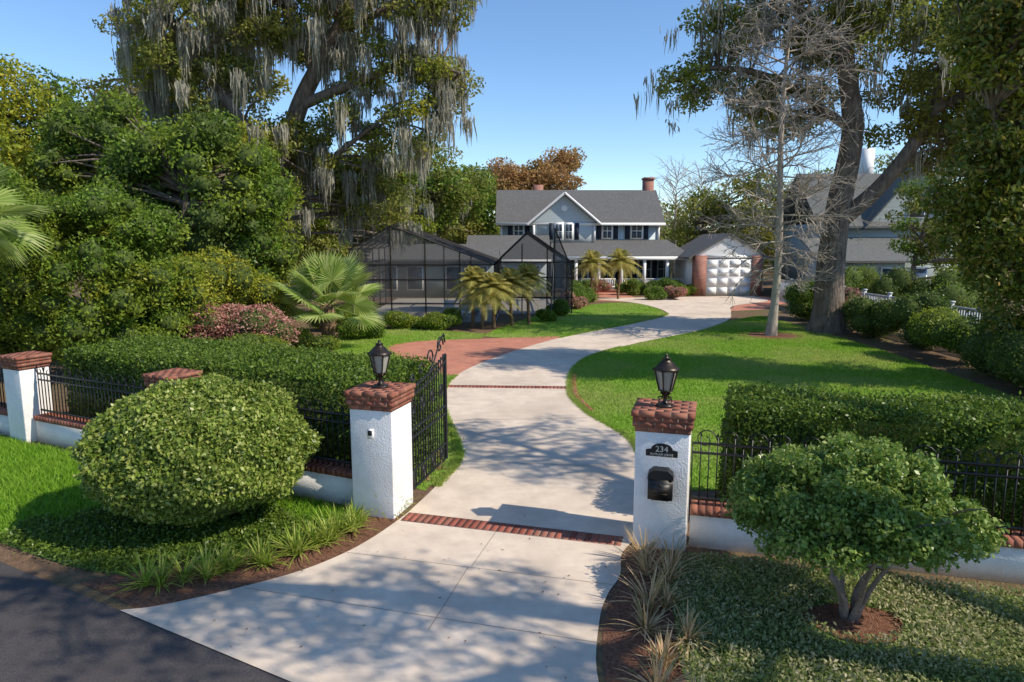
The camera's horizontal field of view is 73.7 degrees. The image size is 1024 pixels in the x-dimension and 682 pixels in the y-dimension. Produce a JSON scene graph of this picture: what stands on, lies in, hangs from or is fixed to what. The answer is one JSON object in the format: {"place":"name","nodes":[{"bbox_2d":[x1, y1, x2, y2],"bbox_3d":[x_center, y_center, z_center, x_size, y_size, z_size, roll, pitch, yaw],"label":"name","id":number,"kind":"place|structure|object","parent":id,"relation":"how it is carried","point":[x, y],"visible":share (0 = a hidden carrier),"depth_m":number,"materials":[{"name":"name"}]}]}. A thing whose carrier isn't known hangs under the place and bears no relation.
{"place":"outdoors","nodes":[
{"label":"outdoors","id":0,"kind":"place"},
{"bbox_2d":[0,351,51,370],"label":"pillar cap","id":1,"kind":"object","parent":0,"point":[20,361],"depth_m":14.87,"materials":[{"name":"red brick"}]},
{"bbox_2d":[0,562,290,681],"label":"street","id":2,"kind":"structure","parent":0,"point":[51,632],"depth_m":7.47,"materials":[{"name":"asphalt"}]},
{"bbox_2d":[142,367,202,387],"bbox_3d":[-6.450,0.740,12.998,0.742,0.296,0.742,4,9,26],"label":"pillar cap","id":3,"kind":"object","parent":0,"point":[155,377],"depth_m":12.81,"materials":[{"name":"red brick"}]},
{"bbox_2d":[333,329,482,489],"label":"lawn","id":4,"kind":"structure","parent":0,"point":[420,486],"depth_m":28.79,"materials":[{"name":"plant"}]},
{"bbox_2d":[337,317,387,339],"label":"shrub","id":5,"kind":"object","parent":4,"relation":"on","point":[347,330],"visible":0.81,"depth_m":30.26,"materials":[{"name":"green plant"}]},
{"bbox_2d":[0,0,978,227],"label":"sky","id":6,"kind":"structure","parent":0,"point":[557,74],"materials":[{"name":"blue"}]},
{"bbox_2d":[0,270,1023,681],"bbox_3d":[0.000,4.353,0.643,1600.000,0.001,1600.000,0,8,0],"label":"ground","id":7,"kind":"structure","parent":0,"point":[74,578],"depth_m":19.80,"materials":[{"name":"brown soil"}]},
{"bbox_2d":[0,404,9,435],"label":"fence wall","id":8,"kind":"structure","parent":7,"relation":"on","point":[4,426],"depth_m":15.50,"materials":[{"name":"white paint"}]},
{"bbox_2d":[3,366,52,442],"bbox_3d":[-10.750,1.382,15.215,0.620,1.620,0.620,4,9,26],"label":"stucco shaft","id":9,"kind":"object","parent":7,"relation":"on","point":[22,397],"visible":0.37,"depth_m":14.95,"materials":[{"name":"paint"}]},
{"bbox_2d":[0,159,59,267],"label":"fan palm","id":10,"kind":"object","parent":7,"relation":"on","point":[10,210],"visible":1,"depth_m":18.48,"materials":[{"name":"green plant"}]},
{"bbox_2d":[0,52,119,195],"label":"camphor tree","id":11,"kind":"object","parent":7,"relation":"on","point":[16,144],"visible":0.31,"depth_m":30.59,"materials":[{"name":"green plant"}]},
{"bbox_2d":[33,412,91,448],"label":"fence wall","id":12,"kind":"structure","parent":7,"relation":"on","point":[59,431],"depth_m":14.68,"materials":[{"name":"white paint"}]},
{"bbox_2d":[35,364,145,421],"bbox_3d":[-8.612,1.186,14.136,4.109,1.123,0.035,4,9,26],"label":"iron fence","id":13,"kind":"object","parent":12,"relation":"on","point":[50,374],"visible":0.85,"depth_m":14.38,"materials":[{"name":"black"}]},
{"bbox_2d":[0,160,220,366],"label":"holly tree","id":14,"kind":"object","parent":7,"relation":"on","point":[151,291],"visible":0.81,"depth_m":21.16,"materials":[{"name":"green plant"}]},
{"bbox_2d":[25,86,307,289],"bbox_3d":[-15.052,-5.556,30.009,12.539,11.046,6.938,1,9,10],"label":"laurel tree","id":15,"kind":"object","parent":7,"relation":"on","point":[163,164],"visible":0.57,"depth_m":28.47,"materials":[{"name":"green plant"}]},
{"bbox_2d":[55,0,300,254],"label":"oak tree","id":16,"kind":"object","parent":7,"relation":"on","point":[274,87],"visible":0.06,"depth_m":41.68,"materials":[{"name":"green plant"}]},
{"bbox_2d":[0,434,367,573],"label":"grass verge","id":17,"kind":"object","parent":7,"relation":"on","point":[61,561],"depth_m":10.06,"materials":[{"name":"plant"}]},
{"bbox_2d":[0,501,329,574],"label":"groundcover","id":18,"kind":"object","parent":17,"relation":"on","point":[61,538],"visible":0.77,"depth_m":10.02,"materials":[{"name":"green plant"}]},
{"bbox_2d":[67,372,324,527],"bbox_3d":[-4.849,1.681,10.714,3.693,2.395,3.457,0,8,0],"label":"round topiary bush","id":19,"kind":"object","parent":17,"relation":"on","point":[204,448],"visible":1,"depth_m":9.60,"materials":[{"name":"green plant"}]},
{"bbox_2d":[175,300,228,339],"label":"azalea shrub","id":20,"kind":"object","parent":7,"relation":"on","point":[207,325],"visible":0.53,"depth_m":23.45,"materials":[{"name":"pink plant"}]},
{"bbox_2d":[178,244,260,308],"bbox_3d":[-11.309,-2.152,25.624,3.652,2.930,2.570,0,8,0],"label":"yellow green shrub","id":21,"kind":"object","parent":7,"relation":"on","point":[234,279],"visible":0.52,"depth_m":25.31,"materials":[{"name":"green plant"}]},
{"bbox_2d":[81,516,401,607],"bbox_3d":[-3.406,3.036,9.518,4.405,0.001,1.283,-5,10,-33],"label":"mulch bed","id":22,"kind":"object","parent":7,"relation":"on","point":[144,597],"visible":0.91,"depth_m":8.99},
{"bbox_2d":[95,494,414,598],"bbox_3d":[-3.165,2.717,9.751,1.602,0.556,4.734,8,12,44],"label":"liriope border","id":23,"kind":"object","parent":22,"relation":"on","point":[325,534],"visible":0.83,"depth_m":9.26,"materials":[{"name":"plant"}]},
{"bbox_2d":[55,330,440,466],"bbox_3d":[-5.848,1.185,14.796,8.814,2.208,2.777,4,9,25],"label":"clipped hedge","id":24,"kind":"object","parent":7,"relation":"on","point":[323,377],"visible":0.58,"depth_m":13.95,"materials":[{"name":"green plant"}]},
{"bbox_2d":[215,302,301,346],"bbox_3d":[-9.341,-0.439,24.697,3.101,2.120,2.351,-5,10,-28],"label":"azalea shrub","id":25,"kind":"object","parent":7,"relation":"on","point":[268,321],"visible":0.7,"depth_m":24.13,"materials":[{"name":"pink plant"}]},
{"bbox_2d":[224,332,295,348],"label":"shrub","id":26,"kind":"object","parent":7,"relation":"on","point":[260,339],"visible":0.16,"depth_m":23.18,"materials":[{"name":"green plant"}]},
{"bbox_2d":[241,273,291,317],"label":"yellow green shrub","id":27,"kind":"object","parent":7,"relation":"on","point":[267,291],"visible":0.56,"depth_m":26.43,"materials":[{"name":"green plant"}]},
{"bbox_2d":[92,0,486,319],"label":"oak tree","id":28,"kind":"object","parent":7,"relation":"on","point":[318,48],"visible":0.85,"depth_m":34.79,"materials":[{"name":"green plant"}]},
{"bbox_2d":[291,325,341,350],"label":"shrub","id":29,"kind":"object","parent":7,"relation":"on","point":[306,339],"visible":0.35,"depth_m":26.30,"materials":[{"name":"green plant"}]},
{"bbox_2d":[291,458,352,505],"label":"fence wall","id":30,"kind":"structure","parent":7,"relation":"on","point":[319,480],"depth_m":11.59,"materials":[{"name":"white paint"}]},
{"bbox_2d":[295,398,351,468],"bbox_3d":[-4.384,1.479,12.155,4.159,1.123,0.035,4,9,24],"label":"iron fence","id":31,"kind":"object","parent":30,"relation":"on","point":[332,413],"visible":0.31,"depth_m":11.56,"materials":[{"name":"black"}]},
{"bbox_2d":[271,251,383,349],"bbox_3d":[-7.497,-1.713,27.629,4.729,4.116,5.043,-7,11,-38],"label":"fan palm","id":32,"kind":"object","parent":7,"relation":"on","point":[346,278],"visible":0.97,"depth_m":27.22,"materials":[{"name":"green plant"}]},
{"bbox_2d":[305,307,360,331],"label":"shrub","id":33,"kind":"object","parent":7,"relation":"on","point":[347,315],"visible":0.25,"depth_m":33.04,"materials":[{"name":"green plant"}]},
{"bbox_2d":[121,512,629,681],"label":"driveway apron","id":34,"kind":"object","parent":7,"relation":"on","point":[338,641],"visible":0.95,"depth_m":8.12,"materials":[{"name":"concrete"}]},
{"bbox_2d":[400,512,622,545],"bbox_3d":[-0.050,2.885,10.494,3.460,0.021,0.340,2,9,15],"label":"brick threshold band","id":35,"kind":"object","parent":34,"relation":"on","point":[596,538],"visible":0.99,"depth_m":10.45,"materials":[{"name":"brick"}]},
{"bbox_2d":[350,402,412,518],"bbox_3d":[-2.120,1.907,11.179,0.730,1.760,0.730,2,9,16],"label":"stucco shaft","id":36,"kind":"object","parent":7,"relation":"on","point":[382,465],"visible":0.78,"depth_m":10.86,"materials":[{"name":"paint"}]},
{"bbox_2d":[343,380,415,411],"bbox_3d":[-2.120,0.889,11.028,0.852,0.296,0.852,2,9,16],"label":"cap","id":37,"kind":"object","parent":36,"relation":"on","point":[393,396],"depth_m":10.71,"materials":[{"name":"brick"}]},
{"bbox_2d":[367,340,391,388],"bbox_3d":[-2.120,0.360,10.950,0.400,0.780,0.346,0,8,0],"label":"gate lantern","id":38,"kind":"object","parent":37,"relation":"on","point":[379,353],"visible":1,"depth_m":10.88,"materials":[{"name":"metal"}]},
{"bbox_2d":[410,333,447,489],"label":"iron gate","id":39,"kind":"structure","parent":36,"relation":"attached to","point":[442,390],"depth_m":12.56,"materials":[{"name":"black"}]},
{"bbox_2d":[288,133,498,300],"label":"oak tree","id":40,"kind":"object","parent":7,"relation":"on","point":[450,191],"visible":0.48,"depth_m":55.95,"materials":[{"name":"green plant"}]},
{"bbox_2d":[382,310,422,328],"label":"shrub","id":41,"kind":"object","parent":7,"relation":"on","point":[396,319],"visible":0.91,"depth_m":33.94,"materials":[{"name":"green plant"}]},
{"bbox_2d":[368,244,499,296],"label":"pool cabana","id":42,"kind":"object","parent":7,"relation":"on","point":[411,254],"visible":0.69,"depth_m":52.83,"materials":[{"name":"grey"}]},
{"bbox_2d":[380,266,487,289],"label":"windows","id":43,"kind":"structure","parent":42,"relation":"in","point":[413,272],"depth_m":52.76,"materials":[{"name":"glass"}]},
{"bbox_2d":[416,311,462,329],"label":"shrub","id":44,"kind":"object","parent":7,"relation":"on","point":[436,320],"visible":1,"depth_m":33.50,"materials":[{"name":"green plant"}]},
{"bbox_2d":[406,157,501,243],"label":"green tree","id":45,"kind":"object","parent":7,"relation":"on","point":[492,200],"visible":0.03,"depth_m":69.20,"materials":[{"name":"green plant"}]},
{"bbox_2d":[372,298,569,321],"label":"pool deck","id":46,"kind":"structure","parent":7,"relation":"on","point":[540,303],"depth_m":46.37,"materials":[{"name":"concrete"}]},
{"bbox_2d":[393,306,447,317],"bbox_3d":[-5.200,-1.577,39.089,3.400,0.500,3.400,0,8,0],"label":"raised spa","id":47,"kind":"object","parent":46,"relation":"on","point":[416,311],"visible":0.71,"depth_m":39.26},
{"bbox_2d":[348,225,572,317],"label":"pool screen enclosure","id":48,"kind":"object","parent":46,"relation":"on","point":[463,250],"visible":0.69,"depth_m":40.58,"materials":[{"name":"brown metal"}]},
{"bbox_2d":[446,265,498,327],"bbox_3d":[-1.904,-2.267,34.602,2.801,3.184,2.866,-6,10,-35],"label":"date palm","id":49,"kind":"object","parent":7,"relation":"on","point":[471,274],"visible":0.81,"depth_m":34.08,"materials":[{"name":"plant"}]},
{"bbox_2d":[389,336,559,374],"bbox_3d":[-2.253,0.287,28.093,5.802,0.001,10.254,4,9,25],"label":"brick parking pad","id":50,"kind":"object","parent":7,"relation":"on","point":[463,355],"visible":0.76,"depth_m":27.96,"materials":[{"name":"brick"}]},
{"bbox_2d":[455,277,513,328],"bbox_3d":[-1.378,-1.911,34.250,2.801,2.586,2.866,-6,10,-35],"label":"date palm","id":51,"kind":"object","parent":7,"relation":"on","point":[484,308],"visible":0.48,"depth_m":33.60,"materials":[{"name":"plant"}]},
{"bbox_2d":[464,271,521,328],"bbox_3d":[-0.927,-2.047,34.129,2.801,2.882,2.866,-6,10,-35],"label":"date palm","id":52,"kind":"object","parent":7,"relation":"on","point":[495,278],"visible":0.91,"depth_m":33.52,"materials":[{"name":"plant"}]},
{"bbox_2d":[448,374,592,410],"bbox_3d":[0.083,1.455,20.161,4.137,0.026,4.873,0,8,0],"label":"brick edging","id":53,"kind":"object","parent":7,"relation":"on","point":[504,386],"visible":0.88,"depth_m":20.64,"materials":[{"name":"brick"}]},
{"bbox_2d":[495,262,546,293],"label":"wing walls","id":54,"kind":"structure","parent":7,"relation":"on","point":[516,266],"depth_m":56.01,"materials":[{"name":"grey"}]},
{"bbox_2d":[56,177,1011,273],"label":"distant trees","id":55,"kind":"object","parent":7,"relation":"on","point":[662,237],"visible":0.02,"depth_m":89.41,"materials":[{"name":"green plant"}]},
{"bbox_2d":[486,145,586,209],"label":"autumn tree","id":56,"kind":"object","parent":7,"relation":"on","point":[559,167],"visible":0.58,"depth_m":73.13,"materials":[{"name":"brown plant"}]},
{"bbox_2d":[502,195,658,289],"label":"walls","id":57,"kind":"structure","parent":7,"relation":"on","point":[574,213],"depth_m":59.77,"materials":[{"name":"blue"}]},
{"bbox_2d":[467,190,683,258],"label":"roof","id":58,"kind":"structure","parent":57,"relation":"on","point":[601,206],"depth_m":60.48,"materials":[{"name":"tile"}]},
{"bbox_2d":[496,192,685,288],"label":"house trim","id":59,"kind":"object","parent":58,"relation":"attached to","point":[643,258],"depth_m":57.97,"materials":[{"name":"white paint"}]},
{"bbox_2d":[494,205,670,282],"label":"windows and door","id":60,"kind":"structure","parent":57,"relation":"attached to","point":[565,230],"depth_m":60.27,"materials":[{"name":"white paint"}]},
{"bbox_2d":[594,292,633,301],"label":"brick walk","id":61,"kind":"structure","parent":7,"relation":"on","point":[609,295],"depth_m":54.77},
{"bbox_2d":[570,249,616,287],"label":"date palm","id":62,"kind":"object","parent":61,"relation":"on","point":[590,258],"visible":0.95,"depth_m":50.38,"materials":[{"name":"plant"}]},
{"bbox_2d":[614,277,641,295],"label":"foundation shrub","id":63,"kind":"object","parent":7,"relation":"on","point":[632,286],"visible":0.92,"depth_m":54.78,"materials":[{"name":"green plant"}]},
{"bbox_2d":[602,548,686,681],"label":"mulch bed","id":64,"kind":"object","parent":7,"relation":"on","point":[618,647],"visible":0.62,"depth_m":7.69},
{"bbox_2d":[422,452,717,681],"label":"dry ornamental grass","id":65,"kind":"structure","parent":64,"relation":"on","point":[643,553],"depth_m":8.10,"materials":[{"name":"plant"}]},
{"bbox_2d":[643,285,667,299],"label":"foundation shrub","id":66,"kind":"object","parent":7,"relation":"on","point":[655,292],"visible":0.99,"depth_m":50.49,"materials":[{"name":"green plant"}]},
{"bbox_2d":[633,431,690,550],"bbox_3d":[2.220,2.091,10.073,0.750,1.720,0.750,2,9,16],"label":"stucco shaft","id":67,"kind":"object","parent":7,"relation":"on","point":[668,519],"visible":0.71,"depth_m":9.72,"materials":[{"name":"paint"}]},
{"bbox_2d":[647,466,673,501],"bbox_3d":[2.091,2.018,9.623,0.360,0.465,0.167,2,9,16],"label":"wall mailbox","id":68,"kind":"object","parent":67,"relation":"attached to","point":[660,483],"depth_m":9.57,"materials":[{"name":"black metal"}]},
{"bbox_2d":[646,443,677,457],"bbox_3d":[2.111,1.537,9.618,0.440,0.189,0.027,2,9,16],"label":"address plaque","id":69,"kind":"object","parent":67,"relation":"attached to","point":[662,450],"visible":1,"depth_m":9.61,"materials":[{"name":"black metal"}]},
{"bbox_2d":[651,153,730,277],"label":"bare tree","id":70,"kind":"object","parent":7,"relation":"on","point":[682,195],"visible":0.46,"depth_m":69.04,"materials":[{"name":"grey plant"}]},
{"bbox_2d":[674,233,770,295],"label":"detached garage","id":71,"kind":"structure","parent":7,"relation":"on","point":[700,268],"depth_m":54.37,"materials":[{"name":"paint"}]},
{"bbox_2d":[705,259,751,295],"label":"garage door","id":72,"kind":"structure","parent":71,"relation":"in","point":[715,286],"depth_m":54.37,"materials":[{"name":"white paint"}]},
{"bbox_2d":[731,296,784,310],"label":"brick court","id":73,"kind":"object","parent":7,"relation":"on","point":[757,306],"visible":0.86,"depth_m":45.69,"materials":[{"name":"brick"}]},
{"bbox_2d":[668,150,897,271],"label":"dark tree","id":74,"kind":"object","parent":7,"relation":"on","point":[710,198],"visible":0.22,"depth_m":63.16,"materials":[{"name":"green plant"}]},
{"bbox_2d":[781,280,814,319],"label":"border shrub","id":75,"kind":"object","parent":7,"relation":"on","point":[800,305],"visible":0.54,"depth_m":37.48,"materials":[{"name":"green plant"}]},
{"bbox_2d":[633,0,987,333],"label":"oak tree","id":76,"kind":"object","parent":7,"relation":"on","point":[925,126],"visible":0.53,"depth_m":31.78,"materials":[{"name":"green plant"}]},
{"bbox_2d":[669,551,1023,681],"bbox_3d":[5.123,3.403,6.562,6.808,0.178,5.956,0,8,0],"label":"groundcover","id":77,"kind":"object","parent":7,"relation":"on","point":[760,673],"visible":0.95,"depth_m":7.67,"materials":[{"name":"green plant"}]},
{"bbox_2d":[802,603,902,642],"bbox_3d":[3.980,3.259,7.911,1.153,0.001,0.840,0,8,0],"label":"tree mulch ring","id":78,"kind":"object","parent":77,"relation":"on","point":[871,620],"visible":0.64,"depth_m":7.91,"materials":[{"name":"soil"}]},
{"bbox_2d":[720,428,1010,621],"bbox_3d":[3.950,2.180,7.965,2.842,2.187,2.900,0,8,0],"label":"multi trunk shrub tree","id":79,"kind":"object","parent":78,"relation":"on","point":[874,504],"visible":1,"depth_m":7.24,"materials":[{"name":"green plant"}]},
{"bbox_2d":[689,499,1023,584],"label":"fence wall","id":80,"kind":"structure","parent":7,"relation":"on","point":[711,526],"depth_m":9.63,"materials":[{"name":"white paint"}]},
{"bbox_2d":[690,430,1023,535],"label":"iron fence","id":81,"kind":"object","parent":80,"relation":"on","point":[946,461],"visible":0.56,"depth_m":8.96,"materials":[{"name":"black"}]},
{"bbox_2d":[845,264,885,293],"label":"border shrub","id":82,"kind":"object","parent":7,"relation":"on","point":[860,278],"visible":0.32,"depth_m":40.05,"materials":[{"name":"green plant"}]},
{"bbox_2d":[716,379,1023,530],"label":"clipped hedge","id":83,"kind":"object","parent":7,"relation":"on","point":[967,427],"visible":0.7,"depth_m":9.99,"materials":[{"name":"green plant"}]},
{"bbox_2d":[841,295,903,338],"bbox_3d":[16.437,-1.062,31.123,2.492,2.146,3.840,3,9,20],"label":"border shrub","id":84,"kind":"object","parent":7,"relation":"on","point":[866,316],"visible":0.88,"depth_m":30.56,"materials":[{"name":"green plant"}]},
{"bbox_2d":[779,280,988,327],"bbox_3d":[18.600,-0.933,30.087,0.200,1.855,36.000,0,8,0],"label":"picket fence","id":85,"kind":"object","parent":7,"relation":"on","point":[961,311],"visible":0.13,"depth_m":34.22,"materials":[{"name":"paint"}]},
{"bbox_2d":[868,264,932,296],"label":"border shrub","id":86,"kind":"object","parent":7,"relation":"on","point":[897,281],"visible":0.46,"depth_m":39.15,"materials":[{"name":"green plant"}]},
{"bbox_2d":[885,287,960,349],"bbox_3d":[16.700,-0.873,27.975,2.396,2.644,3.699,0,8,0],"label":"border shrub","id":87,"kind":"object","parent":7,"relation":"on","point":[903,308],"visible":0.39,"depth_m":27.63,"materials":[{"name":"green plant"}]},
{"bbox_2d":[884,173,995,283],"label":"young oak tree","id":88,"kind":"object","parent":7,"relation":"on","point":[920,249],"visible":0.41,"depth_m":41.44,"materials":[{"name":"green plant"}]},
{"bbox_2d":[906,306,979,354],"bbox_3d":[16.115,-0.326,25.070,2.674,1.853,3.928,0,8,0],"label":"border shrub","id":89,"kind":"object","parent":7,"relation":"on","point":[944,328],"visible":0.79,"depth_m":24.53,"materials":[{"name":"green plant"}]},
{"bbox_2d":[926,267,989,314],"bbox_3d":[24.981,-2.559,38.213,4.086,3.219,2.938,0,8,0],"label":"border shrub","id":90,"kind":"object","parent":7,"relation":"on","point":[946,284],"visible":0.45,"depth_m":37.44,"materials":[{"name":"green plant"}]},
{"bbox_2d":[915,0,1023,334],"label":"magnolia tree","id":91,"kind":"object","parent":7,"relation":"on","point":[990,54],"visible":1,"depth_m":19.11,"materials":[{"name":"green plant"}]},
{"bbox_2d":[955,305,1023,378],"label":"border shrub","id":92,"kind":"object","parent":7,"relation":"on","point":[972,354],"visible":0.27,"depth_m":21.76,"materials":[{"name":"green plant"}]},
{"bbox_2d":[982,329,1023,387],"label":"border shrub","id":93,"kind":"object","parent":7,"relation":"on","point":[1005,356],"visible":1,"depth_m":19.56,"materials":[{"name":"green plant"}]},
{"bbox_2d":[486,303,664,337],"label":"lawn","id":94,"kind":"structure","parent":0,"point":[557,320],"depth_m":37.27,"materials":[{"name":"plant"}]},
{"bbox_2d":[489,267,538,325],"bbox_3d":[-0.111,-2.290,35.104,2.801,3.086,2.866,-6,10,-35],"label":"date palm","id":95,"kind":"object","parent":94,"relation":"on","point":[510,275],"visible":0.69,"depth_m":34.61,"materials":[{"name":"plant"}]},
{"bbox_2d":[508,262,554,323],"bbox_3d":[0.799,-2.535,36.078,2.801,3.285,2.866,-6,10,-35],"label":"date palm","id":96,"kind":"object","parent":94,"relation":"on","point":[528,271],"visible":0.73,"depth_m":35.58,"materials":[{"name":"plant"}]},
{"bbox_2d":[545,298,570,315],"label":"foundation shrub","id":97,"kind":"object","parent":94,"relation":"on","point":[560,307],"visible":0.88,"depth_m":40.05,"materials":[{"name":"green plant"}]},
{"bbox_2d":[409,296,767,539],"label":"driveway","id":98,"kind":"structure","parent":0,"point":[574,492],"depth_m":14.95,"materials":[{"name":"concrete"}]},
{"bbox_2d":[245,351,620,642],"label":"driveway joints","id":99,"kind":"object","parent":98,"relation":"on","point":[465,566],"visible":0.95,"depth_m":8.73,"materials":[{"name":"beige"}]},
{"bbox_2d":[594,248,645,298],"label":"date palm","id":100,"kind":"object","parent":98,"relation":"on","point":[620,258],"visible":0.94,"depth_m":50.93,"materials":[{"name":"plant"}]},
{"bbox_2d":[631,398,696,434],"bbox_3d":[2.220,1.093,9.926,0.872,0.295,0.872,2,9,16],"label":"cap","id":101,"kind":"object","parent":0,"point":[647,414],"depth_m":9.59,"materials":[{"name":"brick"}]},
{"bbox_2d":[652,354,679,407],"bbox_3d":[2.220,0.563,9.848,0.400,0.780,0.346,0,8,0],"label":"gate lantern","id":102,"kind":"object","parent":101,"relation":"on","point":[666,369],"visible":1,"depth_m":9.77,"materials":[{"name":"metal"}]},
{"bbox_2d":[334,302,1023,489],"bbox_3d":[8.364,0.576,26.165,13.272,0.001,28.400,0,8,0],"label":"lawn","id":103,"kind":"structure","parent":0,"point":[701,422],"depth_m":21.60,"materials":[{"name":"plant"}]},
{"bbox_2d":[745,331,803,339],"bbox_3d":[12.100,-0.261,31.803,3.103,0.001,2.800,0,8,0],"label":"tree mulch ring","id":104,"kind":"object","parent":103,"relation":"on","point":[763,335],"visible":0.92,"depth_m":31.77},
{"bbox_2d":[690,0,884,335],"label":"bare cypress tree","id":105,"kind":"object","parent":104,"relation":"on","point":[772,319],"visible":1,"depth_m":30.07,"materials":[{"name":"grey plant"}]},
{"bbox_2d":[781,174,956,289],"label":"walls","id":106,"kind":"structure","parent":0,"point":[894,203],"depth_m":52.16,"materials":[{"name":"grey"}]},
{"bbox_2d":[772,165,963,262],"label":"roof","id":107,"kind":"structure","parent":106,"relation":"on","point":[871,250],"depth_m":51.84,"materials":[{"name":"grey"}]},
{"bbox_2d":[858,148,874,173],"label":"chimney","id":108,"kind":"object","parent":107,"relation":"on","point":[867,159],"visible":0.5,"depth_m":56.05,"materials":[{"name":"white paint"}]},
{"bbox_2d":[845,200,927,277],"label":"windows","id":109,"kind":"structure","parent":106,"relation":"attached to","point":[919,274],"depth_m":49.34,"materials":[{"name":"white paint"}]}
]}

